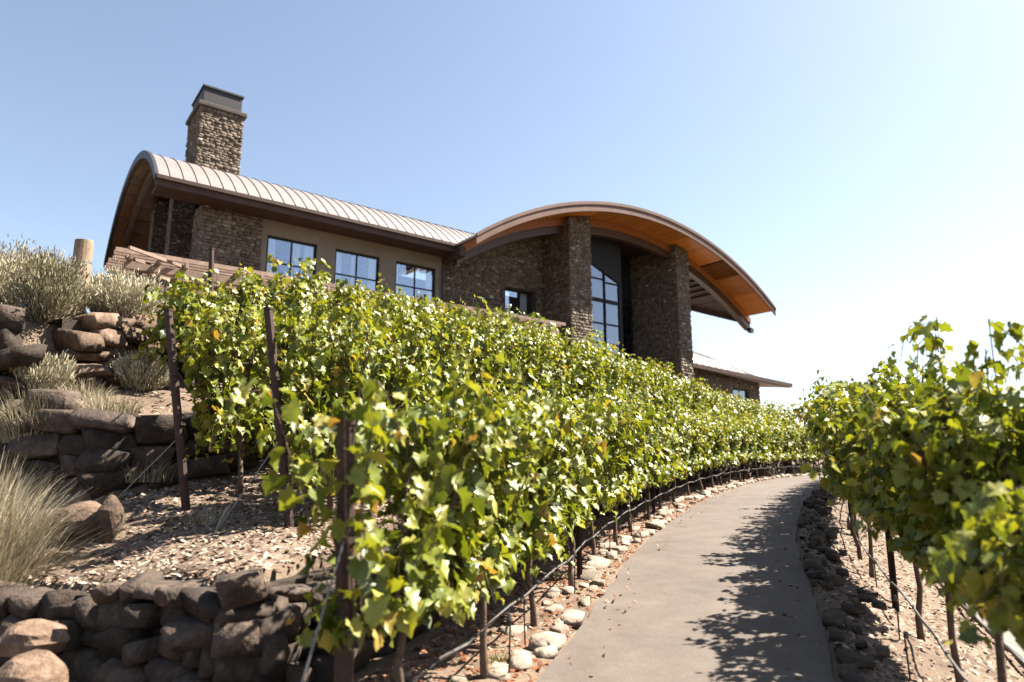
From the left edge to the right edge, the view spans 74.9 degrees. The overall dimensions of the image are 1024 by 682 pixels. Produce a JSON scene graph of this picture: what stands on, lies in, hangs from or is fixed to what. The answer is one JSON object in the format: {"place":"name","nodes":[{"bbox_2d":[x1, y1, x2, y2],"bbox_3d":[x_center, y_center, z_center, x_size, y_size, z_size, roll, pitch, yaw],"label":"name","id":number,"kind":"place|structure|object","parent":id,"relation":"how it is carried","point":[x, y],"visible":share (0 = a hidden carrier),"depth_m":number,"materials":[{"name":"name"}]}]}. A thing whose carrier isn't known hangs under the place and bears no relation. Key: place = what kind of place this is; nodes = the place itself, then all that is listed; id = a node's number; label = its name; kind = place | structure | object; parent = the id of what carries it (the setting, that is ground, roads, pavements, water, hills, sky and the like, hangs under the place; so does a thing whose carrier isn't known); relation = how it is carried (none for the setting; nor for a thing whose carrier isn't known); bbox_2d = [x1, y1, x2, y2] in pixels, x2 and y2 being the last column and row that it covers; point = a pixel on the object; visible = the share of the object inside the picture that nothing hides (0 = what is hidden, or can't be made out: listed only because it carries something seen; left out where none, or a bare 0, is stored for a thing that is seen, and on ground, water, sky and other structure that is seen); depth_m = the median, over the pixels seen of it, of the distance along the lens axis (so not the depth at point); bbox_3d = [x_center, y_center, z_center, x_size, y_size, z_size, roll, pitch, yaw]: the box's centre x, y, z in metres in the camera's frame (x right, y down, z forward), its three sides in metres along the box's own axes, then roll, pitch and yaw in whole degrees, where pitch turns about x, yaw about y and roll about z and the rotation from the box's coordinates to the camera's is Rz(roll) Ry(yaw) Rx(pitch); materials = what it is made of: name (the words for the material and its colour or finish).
{"place":"outdoors","nodes":[
{"label":"outdoors","id":0,"kind":"place"},
{"bbox_2d":[0,304,1023,681],"bbox_3d":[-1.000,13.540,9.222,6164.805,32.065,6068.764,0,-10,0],"label":"ground","id":1,"kind":"structure","parent":0,"point":[34,332],"depth_m":7.32,"materials":[{"name":"soil"}]},
{"bbox_2d":[0,241,28,305],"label":"sagebrush","id":2,"kind":"object","parent":1,"relation":"on","point":[3,266],"visible":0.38,"depth_m":11.19,"materials":[{"name":"green plant"}]},
{"bbox_2d":[0,227,53,303],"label":"sagebrush","id":3,"kind":"object","parent":1,"relation":"on","point":[18,251],"visible":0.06,"depth_m":12.34,"materials":[{"name":"green plant"}]},
{"bbox_2d":[0,649,68,681],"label":"boulder","id":4,"kind":"object","parent":1,"relation":"on","point":[36,665],"visible":1,"depth_m":4.60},
{"bbox_2d":[0,447,73,519],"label":"dry grass clump","id":5,"kind":"object","parent":1,"relation":"on","point":[11,479],"visible":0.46,"depth_m":8.32,"materials":[{"name":"plant"}]},
{"bbox_2d":[2,339,81,394],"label":"sagebrush","id":6,"kind":"object","parent":1,"relation":"on","point":[54,369],"visible":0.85,"depth_m":9.40,"materials":[{"name":"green plant"}]},
{"bbox_2d":[0,245,99,327],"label":"sagebrush","id":7,"kind":"object","parent":1,"relation":"on","point":[51,297],"visible":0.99,"depth_m":10.00,"materials":[{"name":"green plant"}]},
{"bbox_2d":[0,380,109,442],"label":"dry grass clump","id":8,"kind":"object","parent":1,"relation":"on","point":[5,433],"visible":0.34,"depth_m":8.85,"materials":[{"name":"plant"}]},
{"bbox_2d":[0,460,121,569],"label":"dry grass clump","id":9,"kind":"object","parent":1,"relation":"on","point":[11,512],"visible":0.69,"depth_m":6.80,"materials":[{"name":"plant"}]},
{"bbox_2d":[0,493,125,588],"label":"dry grass clump","id":10,"kind":"object","parent":1,"relation":"on","point":[6,572],"visible":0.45,"depth_m":6.46,"materials":[{"name":"plant"}]},
{"bbox_2d":[69,239,93,315],"bbox_3d":[-7.360,-1.058,11.374,0.300,1.428,0.297,0,-10,0],"label":"wooden post","id":11,"kind":"object","parent":1,"relation":"on","point":[83,249],"visible":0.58,"depth_m":11.35,"materials":[{"name":"brown wood"}]},
{"bbox_2d":[53,378,121,400],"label":"dry grass clump","id":12,"kind":"object","parent":1,"relation":"on","point":[84,392],"visible":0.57,"depth_m":9.54,"materials":[{"name":"plant"}]},
{"bbox_2d":[86,258,172,318],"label":"sagebrush","id":13,"kind":"object","parent":1,"relation":"on","point":[117,296],"visible":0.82,"depth_m":11.19,"materials":[{"name":"green plant"}]},
{"bbox_2d":[109,347,177,391],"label":"sagebrush","id":14,"kind":"object","parent":1,"relation":"on","point":[137,376],"visible":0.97,"depth_m":10.49,"materials":[{"name":"green plant"}]},
{"bbox_2d":[36,376,269,520],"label":"bark mulch","id":15,"kind":"object","parent":1,"relation":"on","point":[169,410],"visible":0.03,"depth_m":10.13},
{"bbox_2d":[73,388,151,415],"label":"dry grass clump","id":16,"kind":"object","parent":15,"relation":"on","point":[122,408],"visible":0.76,"depth_m":9.17,"materials":[{"name":"plant"}]},
{"bbox_2d":[132,269,251,385],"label":"grapevine","id":17,"kind":"object","parent":1,"relation":"on","point":[182,299],"visible":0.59,"depth_m":10.79,"materials":[{"name":"green plant"}]},
{"bbox_2d":[208,247,214,367],"bbox_3d":[-5.243,-0.277,11.617,0.281,2.773,0.109,2,-11,-12],"label":"end post","id":18,"kind":"object","parent":1,"relation":"on","point":[211,262],"visible":0.41,"depth_m":11.75,"materials":[{"name":"wood"}]},
{"bbox_2d":[49,312,380,391],"label":"retaining wall","id":19,"kind":"structure","parent":1,"relation":"on","point":[92,342],"depth_m":10.36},
{"bbox_2d":[10,441,443,591],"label":"bark mulch","id":20,"kind":"object","parent":1,"relation":"on","point":[265,554],"visible":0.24,"depth_m":6.88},
{"bbox_2d":[45,500,100,540],"bbox_3d":[-4.763,2.022,7.355,0.685,0.508,0.513,-4,-6,-1],"label":"boulder","id":21,"kind":"object","parent":20,"relation":"on","point":[86,507],"visible":0.41,"depth_m":7.16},
{"bbox_2d":[94,495,123,542],"bbox_3d":[-4.344,1.951,7.228,0.254,0.567,0.412,4,-11,-23],"label":"boulder","id":22,"kind":"object","parent":20,"relation":"on","point":[110,518],"visible":0.86,"depth_m":7.07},
{"bbox_2d":[118,460,177,481],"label":"dry grass clump","id":23,"kind":"object","parent":20,"relation":"on","point":[143,478],"visible":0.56,"depth_m":8.83,"materials":[{"name":"plant"}]},
{"bbox_2d":[163,308,190,510],"bbox_3d":[-4.122,0.967,8.235,0.582,2.778,0.117,1,-10,-6],"label":"end post","id":24,"kind":"object","parent":20,"relation":"on","point":[174,375],"visible":0.91,"depth_m":8.22,"materials":[{"name":"wood"}]},
{"bbox_2d":[187,505,240,524],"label":"dry grass clump","id":25,"kind":"object","parent":20,"relation":"on","point":[201,521],"visible":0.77,"depth_m":7.53,"materials":[{"name":"plant"}]},
{"bbox_2d":[178,269,308,493],"bbox_3d":[-3.642,0.697,9.208,1.126,3.000,2.083,-4,-11,20],"label":"grapevine","id":26,"kind":"object","parent":20,"relation":"on","point":[209,422],"visible":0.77,"depth_m":8.76,"materials":[{"name":"green plant"}]},
{"bbox_2d":[263,307,293,527],"bbox_3d":[-2.618,0.984,7.523,0.534,2.778,0.117,1,-10,-6],"label":"end post","id":27,"kind":"object","parent":20,"relation":"on","point":[275,379],"visible":0.84,"depth_m":7.54,"materials":[{"name":"wood"}]},
{"bbox_2d":[221,263,302,380],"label":"grapevine","id":28,"kind":"object","parent":1,"relation":"on","point":[243,289],"visible":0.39,"depth_m":12.27,"materials":[{"name":"green plant"}]},
{"bbox_2d":[0,304,578,503],"label":"retaining wall","id":29,"kind":"structure","parent":1,"relation":"on","point":[94,449],"depth_m":8.89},
{"bbox_2d":[260,277,346,421],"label":"grapevine","id":30,"kind":"object","parent":1,"relation":"on","point":[299,306],"visible":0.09,"depth_m":10.01,"materials":[{"name":"green plant"}]},
{"bbox_2d":[267,254,341,344],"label":"grapevine","id":31,"kind":"object","parent":1,"relation":"on","point":[319,288],"visible":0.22,"depth_m":13.71,"materials":[{"name":"green plant"}]},
{"bbox_2d":[251,260,400,510],"bbox_3d":[-2.371,0.660,8.210,1.684,3.153,1.675,-4,-11,20],"label":"grapevine","id":32,"kind":"object","parent":1,"relation":"on","point":[327,391],"visible":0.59,"depth_m":7.92,"materials":[{"name":"green plant"}]},
{"bbox_2d":[104,246,565,338],"bbox_3d":[-6.530,0.627,28.227,18.925,4.390,6.935,8,-13,-37],"label":"pergola","id":33,"kind":"object","parent":1,"relation":"on","point":[132,258],"visible":0.25,"depth_m":22.80,"materials":[{"name":"wood"}]},
{"bbox_2d":[334,420,356,681],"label":"end post","id":34,"kind":"object","parent":1,"relation":"on","point":[344,665],"visible":0.65,"depth_m":3.88,"materials":[{"name":"wood"}]},
{"bbox_2d":[301,542,343,681],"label":"guy wire","id":35,"kind":"object","parent":34,"relation":"attached to","point":[321,617],"visible":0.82,"depth_m":3.66,"materials":[{"name":"grey"}]},
{"bbox_2d":[326,276,401,325],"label":"grapevine","id":36,"kind":"object","parent":1,"relation":"on","point":[337,292],"visible":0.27,"depth_m":15.12,"materials":[{"name":"green plant"}]},
{"bbox_2d":[219,344,541,681],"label":"grapevine","id":37,"kind":"object","parent":1,"relation":"on","point":[418,580],"visible":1,"depth_m":4.26,"materials":[{"name":"green plant"}]},
{"bbox_2d":[319,295,465,450],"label":"grapevine","id":38,"kind":"object","parent":1,"relation":"on","point":[402,368],"visible":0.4,"depth_m":9.57,"materials":[{"name":"green plant"}]},
{"bbox_2d":[372,283,436,336],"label":"grapevine","id":39,"kind":"object","parent":1,"relation":"on","point":[394,299],"visible":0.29,"depth_m":16.74,"materials":[{"name":"green plant"}]},
{"bbox_2d":[0,458,818,681],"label":"retaining wall","id":40,"kind":"structure","parent":1,"relation":"on","point":[150,625],"depth_m":5.19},
{"bbox_2d":[0,619,70,657],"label":"boulder","id":41,"kind":"object","parent":40,"relation":"on","point":[21,637],"visible":0.86,"depth_m":5.11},
{"bbox_2d":[405,294,463,331],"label":"grapevine","id":42,"kind":"object","parent":1,"relation":"on","point":[437,318],"visible":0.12,"depth_m":18.30,"materials":[{"name":"green plant"}]},
{"bbox_2d":[388,296,483,427],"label":"grapevine","id":43,"kind":"object","parent":1,"relation":"on","point":[443,362],"visible":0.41,"depth_m":10.87,"materials":[{"name":"green plant"}]},
{"bbox_2d":[103,83,792,411],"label":"winery building","id":44,"kind":"structure","parent":1,"relation":"on","point":[640,282],"depth_m":34.02,"materials":[{"name":"stone"}]},
{"bbox_2d":[265,235,316,279],"bbox_3d":[-9.236,-3.343,27.808,2.100,1.730,0.200,8,-13,-37],"label":"window","id":45,"kind":"structure","parent":44,"relation":"in","point":[309,249],"depth_m":27.94,"materials":[{"name":"blue"}]},
{"bbox_2d":[334,249,378,290],"bbox_3d":[-6.925,-3.023,29.563,2.100,1.730,0.200,8,-13,-37],"label":"window","id":46,"kind":"structure","parent":44,"relation":"in","point":[373,266],"depth_m":29.63,"materials":[{"name":"blue"}]},
{"bbox_2d":[395,261,434,299],"bbox_3d":[-4.606,-2.702,31.325,2.120,1.730,0.200,8,-13,-37],"label":"window","id":47,"kind":"structure","parent":44,"relation":"in","point":[430,273],"depth_m":31.74,"materials":[{"name":"blue"}]},
{"bbox_2d":[505,289,531,316],"bbox_3d":[0.174,-1.811,36.153,2.120,1.830,0.200,8,-13,-37],"label":"window","id":48,"kind":"structure","parent":44,"relation":"in","point":[523,297],"depth_m":36.59,"materials":[{"name":"blue"}]},
{"bbox_2d":[438,294,515,416],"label":"grapevine","id":49,"kind":"object","parent":1,"relation":"on","point":[486,344],"visible":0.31,"depth_m":12.45,"materials":[{"name":"green plant"}]},
{"bbox_2d":[389,370,567,678],"bbox_3d":[-0.211,1.578,5.809,1.563,2.795,2.001,-3,-11,18],"label":"grapevine","id":50,"kind":"object","parent":1,"relation":"on","point":[499,560],"visible":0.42,"depth_m":5.58,"materials":[{"name":"green plant"}]},
{"bbox_2d":[473,306,535,410],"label":"grapevine","id":51,"kind":"object","parent":1,"relation":"on","point":[504,325],"visible":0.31,"depth_m":13.68,"materials":[{"name":"green plant"}]},
{"bbox_2d":[505,307,564,409],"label":"grapevine","id":52,"kind":"object","parent":1,"relation":"on","point":[536,361],"visible":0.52,"depth_m":15.07,"materials":[{"name":"green plant"}]},
{"bbox_2d":[489,364,602,626],"bbox_3d":[0.249,1.666,7.155,1.598,2.944,1.833,-4,-11,20],"label":"grapevine","id":53,"kind":"object","parent":1,"relation":"on","point":[542,535],"visible":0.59,"depth_m":6.98,"materials":[{"name":"green plant"}]},
{"bbox_2d":[543,322,591,409],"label":"grapevine","id":54,"kind":"object","parent":1,"relation":"on","point":[570,378],"visible":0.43,"depth_m":16.58,"materials":[{"name":"green plant"}]},
{"bbox_2d":[360,476,775,681],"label":"leaf litter","id":55,"kind":"object","parent":1,"relation":"on","point":[540,663],"visible":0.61,"depth_m":7.17,"materials":[{"name":"plant"}]},
{"bbox_2d":[496,356,645,586],"bbox_3d":[0.551,1.743,8.423,1.848,2.929,1.788,2,-10,-10],"label":"grapevine","id":56,"kind":"object","parent":1,"relation":"on","point":[580,509],"visible":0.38,"depth_m":8.23,"materials":[{"name":"green plant"}]},
{"bbox_2d":[576,421,581,578],"bbox_3d":[0.876,2.228,8.813,0.085,2.320,0.091,-9,-13,40],"label":"vineyard post","id":57,"kind":"object","parent":1,"relation":"on","point":[578,545],"visible":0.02,"depth_m":8.71,"materials":[{"name":"wood"}]},
{"bbox_2d":[556,327,613,413],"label":"grapevine","id":58,"kind":"object","parent":1,"relation":"on","point":[581,390],"visible":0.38,"depth_m":17.83,"materials":[{"name":"green plant"}]},
{"bbox_2d":[571,330,618,413],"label":"grapevine","id":59,"kind":"object","parent":1,"relation":"on","point":[599,376],"visible":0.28,"depth_m":18.91,"materials":[{"name":"green plant"}]},
{"bbox_2d":[532,372,673,555],"bbox_3d":[1.319,1.875,9.701,1.996,2.887,1.906,-4,-11,19],"label":"grapevine","id":60,"kind":"object","parent":1,"relation":"on","point":[608,497],"visible":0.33,"depth_m":9.75,"materials":[{"name":"green plant"}]},
{"bbox_2d":[584,340,636,408],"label":"grapevine","id":61,"kind":"object","parent":1,"relation":"on","point":[612,378],"visible":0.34,"depth_m":20.48,"materials":[{"name":"green plant"}]},
{"bbox_2d":[410,466,821,681],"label":"drip hose","id":62,"kind":"object","parent":1,"relation":"on","point":[451,652],"visible":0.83,"depth_m":6.76,"materials":[{"name":"plastic"}]},
{"bbox_2d":[604,351,651,406],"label":"grapevine","id":63,"kind":"object","parent":1,"relation":"on","point":[633,382],"visible":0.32,"depth_m":21.74,"materials":[{"name":"green plant"}]},
{"bbox_2d":[579,390,677,544],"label":"grapevine","id":64,"kind":"object","parent":1,"relation":"on","point":[625,482],"visible":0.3,"depth_m":11.06,"materials":[{"name":"green plant"}]},
{"bbox_2d":[580,380,681,531],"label":"grapevine","id":65,"kind":"object","parent":1,"relation":"on","point":[641,480],"visible":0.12,"depth_m":12.33,"materials":[{"name":"green plant"}]},
{"bbox_2d":[449,472,822,681],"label":"stone edging","id":66,"kind":"object","parent":1,"relation":"on","point":[551,643],"visible":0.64,"depth_m":7.88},
{"bbox_2d":[633,356,660,406],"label":"grapevine","id":67,"kind":"object","parent":1,"relation":"on","point":[649,390],"visible":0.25,"depth_m":23.36,"materials":[{"name":"green plant"}]},
{"bbox_2d":[619,386,691,520],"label":"grapevine","id":68,"kind":"object","parent":1,"relation":"on","point":[656,472],"visible":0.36,"depth_m":13.77,"materials":[{"name":"green plant"}]},
{"bbox_2d":[647,361,674,411],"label":"grapevine","id":69,"kind":"object","parent":1,"relation":"on","point":[658,384],"visible":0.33,"depth_m":24.23,"materials":[{"name":"green plant"}]},
{"bbox_2d":[637,384,691,508],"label":"grapevine","id":70,"kind":"object","parent":1,"relation":"on","point":[669,466],"visible":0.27,"depth_m":14.95,"materials":[{"name":"green plant"}]},
{"bbox_2d":[652,362,682,411],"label":"grapevine","id":71,"kind":"object","parent":1,"relation":"on","point":[670,381],"visible":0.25,"depth_m":25.09,"materials":[{"name":"green plant"}]},
{"bbox_2d":[651,396,706,502],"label":"grapevine","id":72,"kind":"object","parent":1,"relation":"on","point":[679,458],"visible":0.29,"depth_m":16.36,"materials":[{"name":"green plant"}]},
{"bbox_2d":[669,374,703,409],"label":"grapevine","id":73,"kind":"object","parent":1,"relation":"on","point":[689,391],"visible":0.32,"depth_m":26.63,"materials":[{"name":"green plant"}]},
{"bbox_2d":[669,396,723,495],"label":"grapevine","id":74,"kind":"object","parent":1,"relation":"on","point":[692,459],"visible":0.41,"depth_m":17.55,"materials":[{"name":"green plant"}]},
{"bbox_2d":[682,375,715,414],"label":"grapevine","id":75,"kind":"object","parent":1,"relation":"on","point":[697,392],"visible":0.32,"depth_m":27.83,"materials":[{"name":"green plant"}]},
{"bbox_2d":[679,400,723,490],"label":"grapevine","id":76,"kind":"object","parent":1,"relation":"on","point":[702,458],"visible":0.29,"depth_m":18.60,"materials":[{"name":"green plant"}]},
{"bbox_2d":[688,400,742,487],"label":"grapevine","id":77,"kind":"object","parent":1,"relation":"on","point":[716,458],"visible":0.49,"depth_m":20.00,"materials":[{"name":"green plant"}]},
{"bbox_2d":[708,404,742,485],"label":"grapevine","id":78,"kind":"object","parent":1,"relation":"on","point":[725,455],"visible":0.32,"depth_m":21.06,"materials":[{"name":"green plant"}]},
{"bbox_2d":[707,401,753,482],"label":"grapevine","id":79,"kind":"object","parent":1,"relation":"on","point":[732,450],"visible":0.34,"depth_m":22.45,"materials":[{"name":"green plant"}]},
{"bbox_2d":[720,393,750,420],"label":"grapevine","id":80,"kind":"object","parent":1,"relation":"on","point":[739,405],"visible":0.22,"depth_m":32.69,"materials":[{"name":"green plant"}]},
{"bbox_2d":[727,406,765,481],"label":"grapevine","id":81,"kind":"object","parent":1,"relation":"on","point":[743,444],"visible":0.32,"depth_m":23.73,"materials":[{"name":"green plant"}]},
{"bbox_2d":[735,411,767,479],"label":"grapevine","id":82,"kind":"object","parent":1,"relation":"on","point":[750,451],"visible":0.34,"depth_m":24.88,"materials":[{"name":"green plant"}]},
{"bbox_2d":[738,408,775,477],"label":"grapevine","id":83,"kind":"object","parent":1,"relation":"on","point":[761,437],"visible":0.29,"depth_m":26.13,"materials":[{"name":"green plant"}]},
{"bbox_2d":[749,413,785,475],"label":"grapevine","id":84,"kind":"object","parent":1,"relation":"on","point":[769,443],"visible":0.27,"depth_m":27.26,"materials":[{"name":"green plant"}]},
{"bbox_2d":[760,415,790,474],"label":"grapevine","id":85,"kind":"object","parent":1,"relation":"on","point":[776,449],"visible":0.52,"depth_m":28.37,"materials":[{"name":"green plant"}]},
{"bbox_2d":[771,415,802,474],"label":"grapevine","id":86,"kind":"object","parent":1,"relation":"on","point":[785,448],"visible":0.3,"depth_m":29.78,"materials":[{"name":"green plant"}]},
{"bbox_2d":[778,417,806,474],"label":"grapevine","id":87,"kind":"object","parent":1,"relation":"on","point":[796,455],"visible":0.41,"depth_m":30.69,"materials":[{"name":"green plant"}]},
{"bbox_2d":[794,424,812,473],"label":"grapevine","id":88,"kind":"object","parent":1,"relation":"on","point":[803,449],"visible":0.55,"depth_m":31.85,"materials":[{"name":"green plant"}]},
{"bbox_2d":[783,378,874,577],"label":"grapevine","id":89,"kind":"object","parent":1,"relation":"on","point":[838,490],"visible":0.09,"depth_m":10.13,"materials":[{"name":"green plant"}]},
{"bbox_2d":[801,369,862,560],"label":"grapevine","id":90,"kind":"object","parent":1,"relation":"on","point":[824,481],"visible":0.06,"depth_m":11.33,"materials":[{"name":"green plant"}]},
{"bbox_2d":[798,487,889,681],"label":"stone edging","id":91,"kind":"object","parent":1,"relation":"on","point":[851,662],"visible":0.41,"depth_m":7.62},
{"bbox_2d":[816,361,911,601],"bbox_3d":[4.692,1.825,8.573,1.319,3.164,1.872,-4,-11,19],"label":"grapevine","id":92,"kind":"object","parent":1,"relation":"on","point":[860,495],"visible":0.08,"depth_m":8.58,"materials":[{"name":"green plant"}]},
{"bbox_2d":[810,364,955,641],"bbox_3d":[4.221,1.765,7.249,1.651,3.047,1.896,-7,-13,35],"label":"grapevine","id":93,"kind":"object","parent":1,"relation":"on","point":[879,523],"visible":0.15,"depth_m":7.24,"materials":[{"name":"green plant"}]},
{"bbox_2d":[870,380,899,611],"bbox_3d":[4.578,2.000,8.182,0.096,3.040,0.103,-9,-13,40],"label":"vineyard post","id":94,"kind":"object","parent":1,"relation":"on","point":[892,570],"visible":0.09,"depth_m":8.02,"materials":[{"name":"metal"}]},
{"bbox_2d":[846,500,969,681],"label":"drip hose","id":95,"kind":"object","parent":1,"relation":"on","point":[953,663],"visible":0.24,"depth_m":6.62,"materials":[{"name":"plastic"}]},
{"bbox_2d":[800,318,1023,681],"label":"grapevine","id":96,"kind":"object","parent":1,"relation":"on","point":[958,443],"visible":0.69,"depth_m":4.56,"materials":[{"name":"green plant"}]},
{"bbox_2d":[801,493,1023,681],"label":"gravel","id":97,"kind":"structure","parent":1,"relation":"on","point":[882,672],"depth_m":7.78,"materials":[{"name":"gravel"}]},
{"bbox_2d":[938,583,1023,664],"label":"drip hose","id":98,"kind":"object","parent":97,"relation":"on","point":[1014,653],"visible":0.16,"depth_m":7.62,"materials":[{"name":"plastic"}]},
{"bbox_2d":[839,315,1018,681],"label":"grapevine","id":99,"kind":"object","parent":1,"relation":"on","point":[912,542],"visible":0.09,"depth_m":5.71,"materials":[{"name":"green plant"}]},
{"bbox_2d":[908,479,1023,666],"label":"grapevine","id":100,"kind":"object","parent":1,"relation":"on","point":[1003,608],"visible":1,"depth_m":3.41,"materials":[{"name":"green plant"}]},
{"bbox_2d":[943,583,1023,659],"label":"drainage strip","id":101,"kind":"object","parent":1,"relation":"on","point":[1009,640],"visible":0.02,"depth_m":8.00,"materials":[{"name":"concrete"}]},
{"bbox_2d":[0,0,1023,427],"label":"sky","id":102,"kind":"structure","parent":0,"point":[861,161],"materials":[{"name":"blue"}]},
{"bbox_2d":[537,475,835,681],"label":"path","id":103,"kind":"structure","parent":0,"point":[710,597],"depth_m":7.32,"materials":[{"name":"concrete"}]},
{"bbox_2d":[567,484,817,678],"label":"leaf litter","id":104,"kind":"object","parent":103,"relation":"on","point":[608,601],"visible":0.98,"depth_m":7.71,"materials":[{"name":"brown plant"}]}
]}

